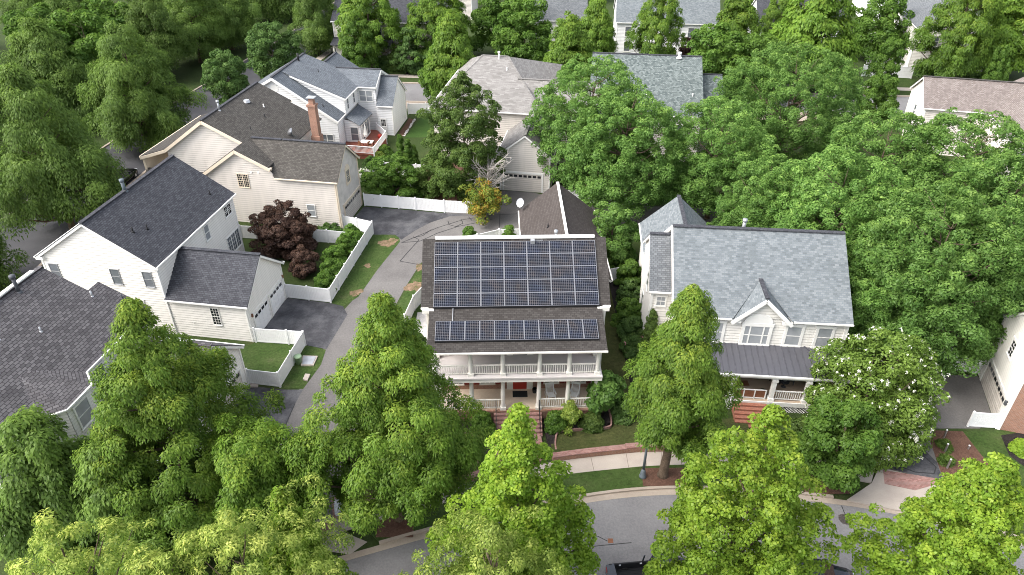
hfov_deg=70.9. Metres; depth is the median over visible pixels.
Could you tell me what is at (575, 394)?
rocking chair
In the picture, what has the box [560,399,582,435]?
nandina
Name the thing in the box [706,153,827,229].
locust tree
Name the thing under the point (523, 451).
maple tree
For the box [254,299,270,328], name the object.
garage door
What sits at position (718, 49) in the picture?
maple tree
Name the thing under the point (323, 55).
sidewalk
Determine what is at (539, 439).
brick walk
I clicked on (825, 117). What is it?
locust tree
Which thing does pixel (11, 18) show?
maple tree
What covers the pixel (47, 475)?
oak tree
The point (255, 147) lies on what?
beige house
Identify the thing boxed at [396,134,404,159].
arborvitae
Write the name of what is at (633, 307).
shrub
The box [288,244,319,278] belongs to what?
purple maple
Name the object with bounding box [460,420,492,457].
mulch bed
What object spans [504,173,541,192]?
garage door
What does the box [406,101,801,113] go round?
kerb
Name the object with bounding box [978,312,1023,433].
brick side house
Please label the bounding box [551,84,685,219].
locust tree
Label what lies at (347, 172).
window
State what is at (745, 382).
doormat
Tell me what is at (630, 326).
shrub
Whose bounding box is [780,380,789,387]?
porch table
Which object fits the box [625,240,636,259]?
shrub
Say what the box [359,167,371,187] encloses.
hydrangea
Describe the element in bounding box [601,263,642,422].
lawn
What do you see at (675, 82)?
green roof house
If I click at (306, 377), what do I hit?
concrete slab
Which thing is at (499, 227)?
tar seams
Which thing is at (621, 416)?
shrub
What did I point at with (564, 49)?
oak tree
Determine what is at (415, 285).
straw patch
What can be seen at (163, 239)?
white house
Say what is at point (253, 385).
concrete slab
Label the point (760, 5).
dark house
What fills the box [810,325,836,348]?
window
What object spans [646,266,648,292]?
window
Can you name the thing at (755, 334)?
window
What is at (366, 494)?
lawn
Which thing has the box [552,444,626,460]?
retaining wall
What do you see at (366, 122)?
door
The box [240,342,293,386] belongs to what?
lawn
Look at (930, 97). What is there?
fawn roof house
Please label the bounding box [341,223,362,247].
hedge shrub
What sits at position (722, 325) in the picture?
window
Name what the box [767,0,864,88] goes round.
oak tree
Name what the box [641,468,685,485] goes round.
mulch bed
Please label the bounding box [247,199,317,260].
purple maple
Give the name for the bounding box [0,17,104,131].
oak tree
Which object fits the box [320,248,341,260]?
hedge shrub
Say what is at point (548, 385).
rocking chair
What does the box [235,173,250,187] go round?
window
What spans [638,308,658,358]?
arborvitae
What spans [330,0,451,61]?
porch house
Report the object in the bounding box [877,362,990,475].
driveway
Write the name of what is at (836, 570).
parked car
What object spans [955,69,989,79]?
shrub
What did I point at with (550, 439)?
mulch bed
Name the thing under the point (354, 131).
window
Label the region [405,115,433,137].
lawn
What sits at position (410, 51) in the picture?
cedar tree
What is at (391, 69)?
shrub
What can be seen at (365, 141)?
patio table
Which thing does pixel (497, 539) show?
honey locust tree
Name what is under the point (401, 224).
driveway
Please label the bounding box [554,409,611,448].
brick edging
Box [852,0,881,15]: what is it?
white house
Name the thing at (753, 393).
baby gate
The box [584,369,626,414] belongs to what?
magnolia tree
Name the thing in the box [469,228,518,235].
vinyl fence
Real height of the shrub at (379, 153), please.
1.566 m
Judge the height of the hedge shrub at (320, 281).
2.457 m
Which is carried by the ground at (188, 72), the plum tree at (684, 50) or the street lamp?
the plum tree at (684, 50)
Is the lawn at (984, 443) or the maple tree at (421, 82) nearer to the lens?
the lawn at (984, 443)
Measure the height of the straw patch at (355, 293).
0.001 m
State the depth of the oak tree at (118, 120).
87.41 m
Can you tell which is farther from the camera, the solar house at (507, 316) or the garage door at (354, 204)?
the garage door at (354, 204)
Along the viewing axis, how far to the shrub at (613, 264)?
68.52 m
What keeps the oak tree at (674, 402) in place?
on the planting strip at (603, 480)
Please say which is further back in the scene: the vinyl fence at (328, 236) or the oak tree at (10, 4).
the oak tree at (10, 4)
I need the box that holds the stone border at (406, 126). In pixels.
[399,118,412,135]
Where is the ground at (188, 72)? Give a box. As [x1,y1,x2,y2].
[0,0,1023,574]
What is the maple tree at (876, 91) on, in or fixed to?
on the ground at (188, 72)
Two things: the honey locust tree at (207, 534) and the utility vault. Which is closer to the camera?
the honey locust tree at (207, 534)
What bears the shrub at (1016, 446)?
on the mulch bed at (1007, 438)
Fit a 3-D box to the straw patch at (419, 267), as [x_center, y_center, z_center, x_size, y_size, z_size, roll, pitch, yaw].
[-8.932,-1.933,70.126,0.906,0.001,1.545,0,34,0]
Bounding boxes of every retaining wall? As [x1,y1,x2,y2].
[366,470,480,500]
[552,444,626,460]
[625,441,732,452]
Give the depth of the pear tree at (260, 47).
109.92 m
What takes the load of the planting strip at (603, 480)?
on the ground at (188, 72)
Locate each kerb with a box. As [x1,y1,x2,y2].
[9,2,334,213]
[38,52,311,265]
[379,486,833,544]
[402,82,909,96]
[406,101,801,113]
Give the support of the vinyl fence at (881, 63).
on the ground at (188, 72)
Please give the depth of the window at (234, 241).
69.27 m
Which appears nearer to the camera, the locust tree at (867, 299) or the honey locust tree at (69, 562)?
the honey locust tree at (69, 562)
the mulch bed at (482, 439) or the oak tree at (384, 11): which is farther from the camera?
the oak tree at (384, 11)
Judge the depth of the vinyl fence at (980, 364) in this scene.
56.85 m
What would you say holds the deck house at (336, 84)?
on the ground at (188, 72)
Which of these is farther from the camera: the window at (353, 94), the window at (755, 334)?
the window at (353, 94)
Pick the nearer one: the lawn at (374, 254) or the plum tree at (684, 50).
the lawn at (374, 254)
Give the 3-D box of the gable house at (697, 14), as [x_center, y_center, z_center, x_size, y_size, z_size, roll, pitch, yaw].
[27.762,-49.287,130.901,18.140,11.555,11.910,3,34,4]
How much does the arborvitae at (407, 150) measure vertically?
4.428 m
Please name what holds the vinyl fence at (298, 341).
on the lawn at (267, 357)
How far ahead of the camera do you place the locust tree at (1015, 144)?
64.27 m
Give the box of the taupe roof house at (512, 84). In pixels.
[428,51,600,192]
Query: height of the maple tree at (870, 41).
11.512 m
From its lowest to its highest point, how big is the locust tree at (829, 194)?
13.880 m
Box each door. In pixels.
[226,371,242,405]
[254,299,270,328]
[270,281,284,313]
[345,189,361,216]
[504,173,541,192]
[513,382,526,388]
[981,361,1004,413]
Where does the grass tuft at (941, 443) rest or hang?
on the mulch bed at (960, 441)
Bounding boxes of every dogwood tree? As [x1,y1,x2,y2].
[360,151,423,199]
[592,201,639,262]
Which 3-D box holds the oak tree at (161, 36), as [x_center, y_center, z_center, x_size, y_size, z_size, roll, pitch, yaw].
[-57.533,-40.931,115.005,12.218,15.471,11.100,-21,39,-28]
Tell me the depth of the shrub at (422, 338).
58.61 m
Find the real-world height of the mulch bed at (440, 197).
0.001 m
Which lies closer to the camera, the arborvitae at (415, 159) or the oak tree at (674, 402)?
the oak tree at (674, 402)
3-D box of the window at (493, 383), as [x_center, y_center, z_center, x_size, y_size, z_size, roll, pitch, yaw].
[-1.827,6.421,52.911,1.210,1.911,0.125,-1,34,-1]
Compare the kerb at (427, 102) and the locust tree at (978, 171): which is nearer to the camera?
the locust tree at (978, 171)
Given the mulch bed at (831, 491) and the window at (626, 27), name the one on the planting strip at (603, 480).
the mulch bed at (831, 491)
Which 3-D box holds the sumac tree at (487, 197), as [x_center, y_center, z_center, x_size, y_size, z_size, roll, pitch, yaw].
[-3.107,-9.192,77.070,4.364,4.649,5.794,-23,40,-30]
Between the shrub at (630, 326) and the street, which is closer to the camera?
the street
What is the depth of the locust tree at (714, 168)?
71.83 m
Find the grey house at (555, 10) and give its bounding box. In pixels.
[534,0,587,50]
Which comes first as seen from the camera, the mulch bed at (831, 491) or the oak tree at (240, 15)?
the mulch bed at (831, 491)
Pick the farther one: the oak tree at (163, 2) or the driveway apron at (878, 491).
the oak tree at (163, 2)
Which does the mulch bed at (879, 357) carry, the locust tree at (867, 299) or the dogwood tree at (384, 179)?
the locust tree at (867, 299)
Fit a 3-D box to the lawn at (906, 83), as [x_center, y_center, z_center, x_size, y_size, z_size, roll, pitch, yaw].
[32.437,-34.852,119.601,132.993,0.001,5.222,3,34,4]
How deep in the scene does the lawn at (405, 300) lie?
65.59 m
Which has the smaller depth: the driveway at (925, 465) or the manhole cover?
the manhole cover
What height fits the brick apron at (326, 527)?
0.001 m
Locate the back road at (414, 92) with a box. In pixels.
[403,84,908,113]
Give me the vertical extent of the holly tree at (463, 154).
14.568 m
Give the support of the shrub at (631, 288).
on the mulch bed at (613, 288)
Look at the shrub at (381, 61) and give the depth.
122.80 m
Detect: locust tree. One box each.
[4,507,186,574]
[121,548,201,574]
[128,472,354,574]
[393,503,596,574]
[522,53,659,186]
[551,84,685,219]
[653,96,780,218]
[706,41,866,174]
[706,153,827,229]
[753,144,921,294]
[812,107,940,240]
[843,181,1023,377]
[844,239,927,358]
[845,204,977,336]
[867,107,1023,250]
[916,153,1023,321]
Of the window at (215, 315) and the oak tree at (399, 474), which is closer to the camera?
the oak tree at (399, 474)
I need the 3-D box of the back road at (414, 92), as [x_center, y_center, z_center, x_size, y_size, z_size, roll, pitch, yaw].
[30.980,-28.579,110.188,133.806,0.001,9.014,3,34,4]
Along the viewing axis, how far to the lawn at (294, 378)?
57.30 m
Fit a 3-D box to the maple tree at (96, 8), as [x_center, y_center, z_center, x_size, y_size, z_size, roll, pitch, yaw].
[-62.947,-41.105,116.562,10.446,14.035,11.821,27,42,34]
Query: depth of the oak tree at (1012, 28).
114.04 m
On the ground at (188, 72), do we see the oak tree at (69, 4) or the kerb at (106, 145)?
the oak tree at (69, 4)
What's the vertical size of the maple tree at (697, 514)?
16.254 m
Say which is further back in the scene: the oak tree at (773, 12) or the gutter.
the oak tree at (773, 12)
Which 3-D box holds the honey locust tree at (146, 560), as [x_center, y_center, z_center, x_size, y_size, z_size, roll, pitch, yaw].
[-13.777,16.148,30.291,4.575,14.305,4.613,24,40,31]
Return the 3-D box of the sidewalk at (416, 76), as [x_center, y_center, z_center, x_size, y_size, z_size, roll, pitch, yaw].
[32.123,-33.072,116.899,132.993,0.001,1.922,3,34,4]
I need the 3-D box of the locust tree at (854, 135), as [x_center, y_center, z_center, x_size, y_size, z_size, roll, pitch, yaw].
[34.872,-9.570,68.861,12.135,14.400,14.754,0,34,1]
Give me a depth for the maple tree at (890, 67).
109.15 m
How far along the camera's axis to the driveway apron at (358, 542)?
43.78 m
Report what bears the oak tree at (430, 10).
on the ground at (188, 72)
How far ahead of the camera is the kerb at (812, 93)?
112.69 m
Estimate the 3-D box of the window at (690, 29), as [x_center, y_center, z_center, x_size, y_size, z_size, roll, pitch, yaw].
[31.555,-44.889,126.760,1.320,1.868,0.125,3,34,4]
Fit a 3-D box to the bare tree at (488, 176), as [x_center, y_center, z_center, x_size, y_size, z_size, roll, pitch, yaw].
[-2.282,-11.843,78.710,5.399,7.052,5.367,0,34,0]
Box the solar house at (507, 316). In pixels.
[421,229,610,437]
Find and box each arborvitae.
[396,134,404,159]
[403,138,412,163]
[410,144,419,163]
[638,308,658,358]
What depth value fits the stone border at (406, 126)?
101.31 m
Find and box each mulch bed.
[280,247,365,276]
[376,518,413,536]
[401,164,476,206]
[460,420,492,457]
[542,411,610,457]
[609,281,642,382]
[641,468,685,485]
[800,475,849,493]
[844,340,927,364]
[931,430,987,485]
[1001,433,1023,465]
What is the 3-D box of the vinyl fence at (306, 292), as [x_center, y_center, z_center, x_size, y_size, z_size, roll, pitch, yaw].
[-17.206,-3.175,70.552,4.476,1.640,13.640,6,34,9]
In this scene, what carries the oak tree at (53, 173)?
on the ground at (188, 72)
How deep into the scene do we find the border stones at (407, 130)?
100.94 m
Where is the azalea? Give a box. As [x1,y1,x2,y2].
[544,410,567,434]
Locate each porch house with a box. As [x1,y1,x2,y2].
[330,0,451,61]
[639,195,853,427]
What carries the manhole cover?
on the street
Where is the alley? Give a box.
[281,190,754,520]
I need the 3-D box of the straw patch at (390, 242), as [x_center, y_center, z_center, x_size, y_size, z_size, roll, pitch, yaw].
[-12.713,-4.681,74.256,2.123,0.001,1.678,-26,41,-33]
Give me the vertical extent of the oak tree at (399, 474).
17.091 m
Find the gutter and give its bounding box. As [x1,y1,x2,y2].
[334,489,1021,562]
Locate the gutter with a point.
(378, 548)
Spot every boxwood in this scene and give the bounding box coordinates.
[469,410,495,434]
[577,412,604,433]
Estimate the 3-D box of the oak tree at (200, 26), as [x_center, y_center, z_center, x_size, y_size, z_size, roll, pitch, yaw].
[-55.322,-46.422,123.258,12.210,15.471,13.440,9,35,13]
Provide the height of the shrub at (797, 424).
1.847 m
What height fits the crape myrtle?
9.202 m
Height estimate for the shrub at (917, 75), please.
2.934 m
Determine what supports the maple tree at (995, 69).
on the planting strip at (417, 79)
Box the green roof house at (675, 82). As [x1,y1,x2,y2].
[590,52,722,160]
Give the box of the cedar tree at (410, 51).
[389,26,428,74]
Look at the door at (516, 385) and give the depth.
53.53 m
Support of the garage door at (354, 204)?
in the beige house at (255, 147)
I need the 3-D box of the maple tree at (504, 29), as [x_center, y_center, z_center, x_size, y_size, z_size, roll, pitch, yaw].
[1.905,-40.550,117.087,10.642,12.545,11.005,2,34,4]
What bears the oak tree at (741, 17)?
on the ground at (188, 72)
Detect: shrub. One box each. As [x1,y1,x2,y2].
[313,272,336,290]
[316,222,343,231]
[319,258,340,278]
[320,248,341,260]
[323,245,347,269]
[335,234,354,256]
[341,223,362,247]
[362,155,377,169]
[375,151,385,161]
[376,55,394,70]
[378,144,394,155]
[384,51,400,72]
[404,331,426,345]
[462,226,477,235]
[501,225,515,234]
[607,250,624,268]
[610,297,641,327]
[610,393,635,425]
[613,258,641,285]
[615,278,640,306]
[616,315,642,338]
[618,335,643,361]
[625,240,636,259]
[786,418,804,437]
[911,65,935,77]
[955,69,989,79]
[1007,437,1023,458]
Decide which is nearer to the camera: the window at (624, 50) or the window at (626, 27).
the window at (626, 27)
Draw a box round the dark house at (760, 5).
[748,0,845,37]
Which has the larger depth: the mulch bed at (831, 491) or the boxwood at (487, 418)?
the boxwood at (487, 418)
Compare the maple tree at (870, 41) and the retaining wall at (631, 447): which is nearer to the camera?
the retaining wall at (631, 447)
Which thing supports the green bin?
on the lawn at (294, 378)
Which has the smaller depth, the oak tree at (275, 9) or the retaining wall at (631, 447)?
the retaining wall at (631, 447)
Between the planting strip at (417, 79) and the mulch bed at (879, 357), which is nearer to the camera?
the mulch bed at (879, 357)
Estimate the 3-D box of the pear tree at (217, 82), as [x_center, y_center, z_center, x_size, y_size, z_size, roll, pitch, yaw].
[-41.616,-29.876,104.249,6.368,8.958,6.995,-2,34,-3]
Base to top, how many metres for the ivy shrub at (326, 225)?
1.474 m
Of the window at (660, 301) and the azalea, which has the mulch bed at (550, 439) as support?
the azalea
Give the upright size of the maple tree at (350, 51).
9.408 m
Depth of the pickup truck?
41.47 m
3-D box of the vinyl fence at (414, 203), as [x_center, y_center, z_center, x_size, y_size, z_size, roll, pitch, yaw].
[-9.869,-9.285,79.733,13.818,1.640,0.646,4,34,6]
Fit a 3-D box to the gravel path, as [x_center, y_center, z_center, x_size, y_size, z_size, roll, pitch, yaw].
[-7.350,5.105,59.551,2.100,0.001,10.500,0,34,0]
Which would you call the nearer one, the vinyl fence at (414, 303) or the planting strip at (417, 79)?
the vinyl fence at (414, 303)
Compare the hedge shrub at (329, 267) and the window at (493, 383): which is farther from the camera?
the hedge shrub at (329, 267)
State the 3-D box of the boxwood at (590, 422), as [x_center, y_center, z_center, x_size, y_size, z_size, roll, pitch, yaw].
[5.658,9.669,51.646,2.074,1.590,1.839,0,34,0]
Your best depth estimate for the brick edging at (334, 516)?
45.54 m
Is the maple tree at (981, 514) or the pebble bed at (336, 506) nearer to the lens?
the maple tree at (981, 514)
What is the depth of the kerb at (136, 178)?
86.77 m
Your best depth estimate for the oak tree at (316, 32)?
126.84 m
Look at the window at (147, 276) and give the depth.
58.30 m
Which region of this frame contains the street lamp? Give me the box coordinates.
[639,444,647,478]
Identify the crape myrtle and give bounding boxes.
[801,326,951,472]
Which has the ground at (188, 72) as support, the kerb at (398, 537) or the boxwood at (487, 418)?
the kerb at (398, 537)
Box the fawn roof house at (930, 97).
[902,75,1023,183]
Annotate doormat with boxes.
[513,391,527,396]
[737,380,749,385]
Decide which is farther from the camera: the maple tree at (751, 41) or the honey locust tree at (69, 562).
the maple tree at (751, 41)
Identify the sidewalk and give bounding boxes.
[316,46,335,59]
[334,451,874,530]
[389,74,911,90]
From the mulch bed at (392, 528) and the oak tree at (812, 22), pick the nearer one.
the mulch bed at (392, 528)
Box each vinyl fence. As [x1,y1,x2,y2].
[239,225,352,242]
[245,327,305,387]
[283,214,373,302]
[363,193,482,213]
[372,161,420,187]
[404,288,420,319]
[407,103,430,113]
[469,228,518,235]
[610,267,618,280]
[861,64,914,78]
[866,56,902,64]
[933,325,982,372]
[966,410,1004,428]
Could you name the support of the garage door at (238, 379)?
in the mauve roof house at (55, 335)
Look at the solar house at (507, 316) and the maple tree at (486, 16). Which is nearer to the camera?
the solar house at (507, 316)
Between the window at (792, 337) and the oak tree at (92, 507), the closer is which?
the oak tree at (92, 507)
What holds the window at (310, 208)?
in the beige house at (255, 147)
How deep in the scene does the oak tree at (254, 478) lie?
37.73 m
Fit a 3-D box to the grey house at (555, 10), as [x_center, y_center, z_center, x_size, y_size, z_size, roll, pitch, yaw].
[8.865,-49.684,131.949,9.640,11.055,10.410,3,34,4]
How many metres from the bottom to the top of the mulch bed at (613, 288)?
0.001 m
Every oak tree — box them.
[0,0,76,30]
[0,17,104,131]
[0,61,130,241]
[0,126,11,147]
[0,230,35,291]
[0,402,99,574]
[16,0,117,52]
[69,297,285,574]
[69,441,187,574]
[75,20,208,152]
[119,0,197,77]
[142,0,202,18]
[162,0,228,62]
[188,0,263,50]
[195,412,315,572]
[245,0,299,22]
[279,290,498,538]
[287,0,336,55]
[334,0,404,67]
[402,0,478,61]
[423,9,475,98]
[543,10,595,81]
[571,0,618,53]
[621,283,743,478]
[624,0,686,54]
[712,0,761,50]
[759,0,797,44]
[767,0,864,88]
[906,0,1007,76]
[971,0,1023,72]
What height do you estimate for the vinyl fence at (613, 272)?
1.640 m
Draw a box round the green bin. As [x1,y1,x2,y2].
[293,354,301,364]
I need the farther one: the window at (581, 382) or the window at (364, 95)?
the window at (364, 95)
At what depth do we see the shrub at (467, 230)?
73.18 m
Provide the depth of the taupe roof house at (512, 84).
87.97 m
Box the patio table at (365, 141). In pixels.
[360,140,373,147]
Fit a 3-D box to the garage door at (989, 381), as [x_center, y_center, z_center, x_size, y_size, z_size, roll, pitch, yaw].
[35.974,7.631,53.814,0.080,2.134,4.600,10,35,14]
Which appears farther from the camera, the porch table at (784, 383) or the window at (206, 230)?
the window at (206, 230)
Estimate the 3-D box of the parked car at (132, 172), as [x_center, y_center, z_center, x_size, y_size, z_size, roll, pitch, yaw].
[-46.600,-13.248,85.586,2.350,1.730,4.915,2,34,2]
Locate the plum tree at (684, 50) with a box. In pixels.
[678,37,703,54]
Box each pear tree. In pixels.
[200,48,249,103]
[245,20,303,79]
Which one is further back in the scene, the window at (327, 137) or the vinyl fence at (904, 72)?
the vinyl fence at (904, 72)
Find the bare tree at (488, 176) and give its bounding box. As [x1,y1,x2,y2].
[469,147,513,187]
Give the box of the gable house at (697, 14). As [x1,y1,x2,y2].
[613,0,719,54]
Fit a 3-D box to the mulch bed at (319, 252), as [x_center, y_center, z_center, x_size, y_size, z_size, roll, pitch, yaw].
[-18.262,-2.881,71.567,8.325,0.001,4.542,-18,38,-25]
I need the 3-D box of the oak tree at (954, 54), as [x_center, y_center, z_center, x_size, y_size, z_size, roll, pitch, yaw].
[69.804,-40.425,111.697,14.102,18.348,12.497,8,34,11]
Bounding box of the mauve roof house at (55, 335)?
[0,266,249,535]
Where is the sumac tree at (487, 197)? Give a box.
[458,177,511,225]
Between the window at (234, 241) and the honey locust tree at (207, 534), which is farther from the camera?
the window at (234, 241)
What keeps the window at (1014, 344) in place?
in the brick side house at (1001, 375)
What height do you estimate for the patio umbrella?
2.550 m
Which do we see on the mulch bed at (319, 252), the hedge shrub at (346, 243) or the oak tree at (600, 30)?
the hedge shrub at (346, 243)
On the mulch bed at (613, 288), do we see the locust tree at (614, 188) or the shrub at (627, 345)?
the shrub at (627, 345)
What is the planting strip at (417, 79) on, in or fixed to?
on the ground at (188, 72)
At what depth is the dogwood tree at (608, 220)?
68.00 m
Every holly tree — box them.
[412,154,457,198]
[415,70,507,200]
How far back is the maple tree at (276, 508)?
30.68 m
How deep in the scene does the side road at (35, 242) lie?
77.06 m
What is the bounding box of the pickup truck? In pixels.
[605,553,701,574]
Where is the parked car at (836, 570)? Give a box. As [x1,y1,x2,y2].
[794,559,853,574]
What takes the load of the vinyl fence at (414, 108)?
on the ground at (188, 72)
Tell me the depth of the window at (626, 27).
127.33 m
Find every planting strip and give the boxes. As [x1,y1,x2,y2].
[366,465,833,541]
[399,77,910,94]
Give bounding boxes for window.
[47,263,62,277]
[72,393,94,430]
[90,359,108,383]
[108,268,123,284]
[140,271,155,287]
[202,222,211,242]
[208,307,222,325]
[222,202,232,218]
[226,227,242,250]
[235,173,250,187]
[306,204,316,216]
[323,134,333,141]
[344,166,350,185]
[350,127,359,141]
[352,91,355,103]
[358,90,373,101]
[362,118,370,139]
[380,118,386,126]
[479,382,494,384]
[570,381,585,383]
[623,41,630,51]
[624,26,630,36]
[641,287,643,312]
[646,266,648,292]
[654,295,667,306]
[687,27,695,37]
[705,320,726,342]
[738,322,774,345]
[780,324,806,346]
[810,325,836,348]
[933,35,940,46]
[1005,335,1018,361]
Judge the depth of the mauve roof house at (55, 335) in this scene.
47.07 m
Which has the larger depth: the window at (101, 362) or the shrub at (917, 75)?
the shrub at (917, 75)
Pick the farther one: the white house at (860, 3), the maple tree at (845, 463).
the white house at (860, 3)
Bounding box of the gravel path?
[416,312,427,338]
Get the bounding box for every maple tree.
[1,2,98,59]
[47,9,130,103]
[79,0,154,65]
[262,485,358,574]
[341,18,378,67]
[414,42,445,98]
[425,402,600,574]
[469,0,532,54]
[491,0,552,61]
[642,403,849,574]
[686,22,747,95]
[716,31,785,98]
[793,393,883,493]
[844,451,1023,574]
[853,0,915,62]
[854,73,899,125]
[865,37,908,87]
[980,44,1011,80]
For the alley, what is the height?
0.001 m
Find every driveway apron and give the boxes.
[315,517,366,553]
[846,469,966,511]
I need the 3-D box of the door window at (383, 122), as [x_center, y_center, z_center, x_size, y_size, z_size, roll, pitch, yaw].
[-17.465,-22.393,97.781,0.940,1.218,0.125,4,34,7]
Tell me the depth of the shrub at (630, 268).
66.44 m
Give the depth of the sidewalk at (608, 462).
49.08 m
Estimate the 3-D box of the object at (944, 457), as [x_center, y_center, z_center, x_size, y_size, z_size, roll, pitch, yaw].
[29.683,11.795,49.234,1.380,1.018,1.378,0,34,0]
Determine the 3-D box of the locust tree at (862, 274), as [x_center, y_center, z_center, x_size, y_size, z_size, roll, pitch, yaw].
[30.796,-0.517,57.045,10.827,12.379,10.496,-1,34,-1]
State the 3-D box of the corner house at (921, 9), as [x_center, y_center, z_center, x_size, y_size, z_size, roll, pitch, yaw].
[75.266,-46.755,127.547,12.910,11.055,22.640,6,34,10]
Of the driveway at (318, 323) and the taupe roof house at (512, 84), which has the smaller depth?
the driveway at (318, 323)
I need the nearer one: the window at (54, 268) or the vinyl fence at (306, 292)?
the window at (54, 268)
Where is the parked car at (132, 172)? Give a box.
[114,168,137,183]
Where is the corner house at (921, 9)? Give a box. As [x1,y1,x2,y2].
[894,0,988,73]
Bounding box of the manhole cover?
[838,514,851,524]
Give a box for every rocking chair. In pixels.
[544,382,556,401]
[570,381,579,399]
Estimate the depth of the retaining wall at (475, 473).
47.69 m
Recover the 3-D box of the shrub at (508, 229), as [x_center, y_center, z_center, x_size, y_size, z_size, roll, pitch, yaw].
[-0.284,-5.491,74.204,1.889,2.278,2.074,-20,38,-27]
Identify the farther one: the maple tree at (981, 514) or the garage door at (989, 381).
the garage door at (989, 381)
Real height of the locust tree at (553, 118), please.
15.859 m
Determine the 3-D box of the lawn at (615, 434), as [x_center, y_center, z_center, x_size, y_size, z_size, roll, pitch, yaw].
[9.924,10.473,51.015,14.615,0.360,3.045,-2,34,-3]
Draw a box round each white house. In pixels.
[33,154,286,341]
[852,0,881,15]
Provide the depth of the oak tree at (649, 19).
114.41 m
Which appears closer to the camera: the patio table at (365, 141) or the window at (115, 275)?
the window at (115, 275)
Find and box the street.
[342,495,1023,574]
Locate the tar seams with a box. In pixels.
[284,214,936,572]
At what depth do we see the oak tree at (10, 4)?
125.75 m
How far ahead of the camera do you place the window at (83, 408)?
45.33 m
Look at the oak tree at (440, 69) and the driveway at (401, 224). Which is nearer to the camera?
the driveway at (401, 224)
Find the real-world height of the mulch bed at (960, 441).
0.001 m
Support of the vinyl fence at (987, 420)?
on the ground at (188, 72)
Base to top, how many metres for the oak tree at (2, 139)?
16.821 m
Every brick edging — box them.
[331,497,340,517]
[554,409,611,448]
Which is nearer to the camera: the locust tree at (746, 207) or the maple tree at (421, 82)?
the locust tree at (746, 207)
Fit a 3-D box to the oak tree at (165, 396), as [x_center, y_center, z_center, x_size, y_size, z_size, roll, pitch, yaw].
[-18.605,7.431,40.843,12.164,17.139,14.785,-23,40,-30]
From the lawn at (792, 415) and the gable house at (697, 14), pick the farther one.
the gable house at (697, 14)
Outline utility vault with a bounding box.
[301,355,317,365]
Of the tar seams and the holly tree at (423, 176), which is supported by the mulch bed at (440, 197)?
the holly tree at (423, 176)
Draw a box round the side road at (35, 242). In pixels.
[0,9,326,290]
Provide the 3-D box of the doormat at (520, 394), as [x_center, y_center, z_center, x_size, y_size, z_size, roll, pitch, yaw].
[0.597,7.886,53.250,1.100,0.020,0.660,-1,34,-1]
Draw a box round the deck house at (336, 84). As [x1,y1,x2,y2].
[258,52,406,158]
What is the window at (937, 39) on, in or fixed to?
in the corner house at (921, 9)
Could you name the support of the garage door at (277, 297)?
in the white house at (163, 239)
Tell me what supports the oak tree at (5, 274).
on the ground at (188, 72)
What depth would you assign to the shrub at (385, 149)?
92.28 m
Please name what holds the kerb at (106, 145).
on the side road at (35, 242)
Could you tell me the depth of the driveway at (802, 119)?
105.26 m
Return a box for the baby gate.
[736,389,766,398]
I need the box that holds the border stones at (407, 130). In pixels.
[403,119,415,135]
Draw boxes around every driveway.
[235,387,301,427]
[265,298,346,348]
[354,207,463,239]
[406,102,898,123]
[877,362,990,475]
[885,440,941,478]
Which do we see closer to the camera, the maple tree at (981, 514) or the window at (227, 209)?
the maple tree at (981, 514)
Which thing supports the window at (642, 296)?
in the porch house at (754, 281)
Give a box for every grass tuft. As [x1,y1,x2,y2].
[934,437,953,453]
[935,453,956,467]
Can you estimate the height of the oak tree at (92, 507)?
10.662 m
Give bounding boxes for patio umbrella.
[364,124,367,136]
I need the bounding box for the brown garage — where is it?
[516,182,612,282]
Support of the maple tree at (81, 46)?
on the ground at (188, 72)
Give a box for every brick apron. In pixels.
[315,520,332,531]
[883,470,934,489]
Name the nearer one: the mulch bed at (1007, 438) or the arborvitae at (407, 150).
the mulch bed at (1007, 438)
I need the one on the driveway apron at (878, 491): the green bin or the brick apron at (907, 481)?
the brick apron at (907, 481)
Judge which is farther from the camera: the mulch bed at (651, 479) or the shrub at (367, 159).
the shrub at (367, 159)
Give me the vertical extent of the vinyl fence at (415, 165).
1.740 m
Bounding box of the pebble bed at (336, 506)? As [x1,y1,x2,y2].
[334,499,341,515]
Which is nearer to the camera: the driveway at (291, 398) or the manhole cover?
the manhole cover
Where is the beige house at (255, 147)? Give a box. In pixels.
[139,81,362,227]
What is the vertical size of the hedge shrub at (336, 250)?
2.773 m
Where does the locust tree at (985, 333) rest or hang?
on the mulch bed at (879, 357)
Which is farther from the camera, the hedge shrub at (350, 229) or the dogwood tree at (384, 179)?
the dogwood tree at (384, 179)
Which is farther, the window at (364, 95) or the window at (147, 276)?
the window at (364, 95)
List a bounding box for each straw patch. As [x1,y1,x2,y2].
[349,289,363,295]
[377,238,397,246]
[403,281,421,290]
[416,264,421,270]
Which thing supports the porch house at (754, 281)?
on the ground at (188, 72)
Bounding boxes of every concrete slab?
[250,383,257,387]
[303,373,309,381]
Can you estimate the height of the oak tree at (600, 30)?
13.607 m
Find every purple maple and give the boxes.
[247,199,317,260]
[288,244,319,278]
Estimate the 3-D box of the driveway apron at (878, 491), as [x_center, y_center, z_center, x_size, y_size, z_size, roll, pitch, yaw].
[26.777,13.591,46.707,9.708,0.120,3.652,10,35,14]
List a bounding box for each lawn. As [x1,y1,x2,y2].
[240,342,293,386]
[281,346,325,388]
[332,235,399,305]
[353,432,481,496]
[375,270,421,387]
[384,70,918,87]
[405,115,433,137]
[551,418,748,452]
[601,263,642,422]
[698,405,827,444]
[963,430,1023,498]
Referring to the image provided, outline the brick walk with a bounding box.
[495,434,541,466]

